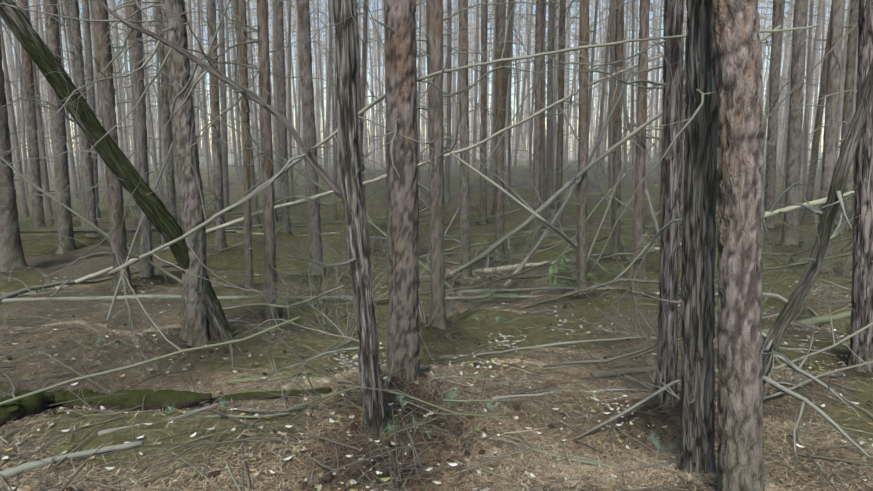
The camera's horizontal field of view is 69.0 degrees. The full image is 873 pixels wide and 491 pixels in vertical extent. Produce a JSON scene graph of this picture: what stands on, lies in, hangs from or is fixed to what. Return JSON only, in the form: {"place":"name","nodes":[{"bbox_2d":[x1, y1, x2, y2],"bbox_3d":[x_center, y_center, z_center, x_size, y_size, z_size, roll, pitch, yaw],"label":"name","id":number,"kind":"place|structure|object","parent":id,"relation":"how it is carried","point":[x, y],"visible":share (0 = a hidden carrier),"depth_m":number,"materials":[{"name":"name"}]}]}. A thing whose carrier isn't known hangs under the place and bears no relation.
{"place":"outdoors","nodes":[
{"label":"outdoors","id":0,"kind":"place"},
{"bbox_2d":[2,0,848,151],"label":"sky","id":1,"kind":"structure","parent":0,"point":[524,8],"materials":[{"name":"white"}]},
{"bbox_2d":[0,152,872,490],"bbox_3d":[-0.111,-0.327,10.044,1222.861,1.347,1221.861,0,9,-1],"label":"ground","id":2,"kind":"structure","parent":0,"point":[234,254],"depth_m":5.08,"materials":[{"name":"brown soil"}]},
{"bbox_2d":[0,0,251,341],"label":"leaning tree trunk","id":3,"kind":"object","parent":2,"relation":"on","point":[121,167],"visible":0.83,"depth_m":4.50,"materials":[{"name":"green wood"}]},
{"bbox_2d":[0,387,331,426],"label":"mossy log","id":4,"kind":"object","parent":2,"relation":"on","point":[33,405],"visible":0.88,"depth_m":3.71,"materials":[{"name":"green plant"}]},
{"bbox_2d":[86,0,284,345],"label":"tree","id":5,"kind":"object","parent":2,"relation":"on","point":[194,324],"visible":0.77,"depth_m":4.73,"materials":[{"name":"brown plant"}]},
{"bbox_2d":[246,0,388,437],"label":"locust","id":6,"kind":"object","parent":2,"relation":"on","point":[353,198],"visible":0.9,"depth_m":2.97,"materials":[{"name":"grey wood"}]},
{"bbox_2d":[306,0,462,382],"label":"pine","id":7,"kind":"object","parent":2,"relation":"on","point":[402,185],"visible":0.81,"depth_m":3.51,"materials":[{"name":"brown plant"}]},
{"bbox_2d":[94,160,682,454],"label":"plants","id":8,"kind":"object","parent":2,"relation":"on","point":[491,405],"visible":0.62,"depth_m":4.81,"materials":[{"name":"green plant"}]},
{"bbox_2d":[1,0,855,166],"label":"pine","id":9,"kind":"object","parent":2,"relation":"on","point":[471,116],"visible":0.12,"depth_m":57.14,"materials":[{"name":"plant"}]},
{"bbox_2d":[0,0,858,346],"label":"pine","id":10,"kind":"object","parent":2,"relation":"on","point":[10,248],"visible":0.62,"depth_m":7.93,"materials":[{"name":"brown plant"}]},
{"bbox_2d":[1,0,857,198],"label":"pine","id":11,"kind":"object","parent":2,"relation":"on","point":[123,93],"visible":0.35,"depth_m":28.54,"materials":[{"name":"grey plant"}]},
{"bbox_2d":[0,0,858,244],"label":"pine","id":12,"kind":"object","parent":2,"relation":"on","point":[610,30],"visible":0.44,"depth_m":15.36,"materials":[{"name":"grey plant"}]},
{"bbox_2d":[0,0,872,489],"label":"fallen branches","id":13,"kind":"object","parent":2,"relation":"on","point":[816,258],"visible":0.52,"depth_m":3.87,"materials":[{"name":"grey wood"}]},
{"bbox_2d":[0,264,872,490],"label":"fallen needles","id":14,"kind":"object","parent":2,"relation":"on","point":[570,473],"visible":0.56,"depth_m":3.43,"materials":[{"name":"brown plant"}]},
{"bbox_2d":[1,258,872,490],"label":"fallen leaves","id":15,"kind":"object","parent":2,"relation":"on","point":[318,487],"visible":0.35,"depth_m":3.81,"materials":[{"name":"beige plant"}]},
{"bbox_2d":[6,305,870,490],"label":"cones and bark debris","id":16,"kind":"object","parent":2,"relation":"on","point":[328,478],"visible":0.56,"depth_m":3.22,"materials":[{"name":"brown wood"}]},
{"bbox_2d":[504,0,777,408],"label":"pine","id":17,"kind":"object","parent":2,"relation":"on","point":[673,84],"visible":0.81,"depth_m":3.68,"materials":[{"name":"grey plant"}]},
{"bbox_2d":[549,0,775,477],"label":"tree","id":18,"kind":"object","parent":2,"relation":"on","point":[697,378],"visible":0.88,"depth_m":2.80,"materials":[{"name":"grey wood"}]},
{"bbox_2d":[712,0,854,490],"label":"pine","id":19,"kind":"object","parent":2,"relation":"on","point":[736,43],"visible":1,"depth_m":2.40,"materials":[{"name":"brown plant"}]},
{"bbox_2d":[776,0,872,371],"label":"pine","id":20,"kind":"object","parent":2,"relation":"on","point":[861,346],"visible":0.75,"depth_m":4.28,"materials":[{"name":"brown plant"}]},
{"bbox_2d":[219,131,854,383],"bbox_3d":[2.550,-0.349,7.566,9.993,1.991,7.089,0,9,-1],"label":"dead brush","id":21,"kind":"object","parent":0,"point":[323,326],"visible":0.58,"depth_m":6.09,"materials":[{"name":"grey wood"}]}
]}

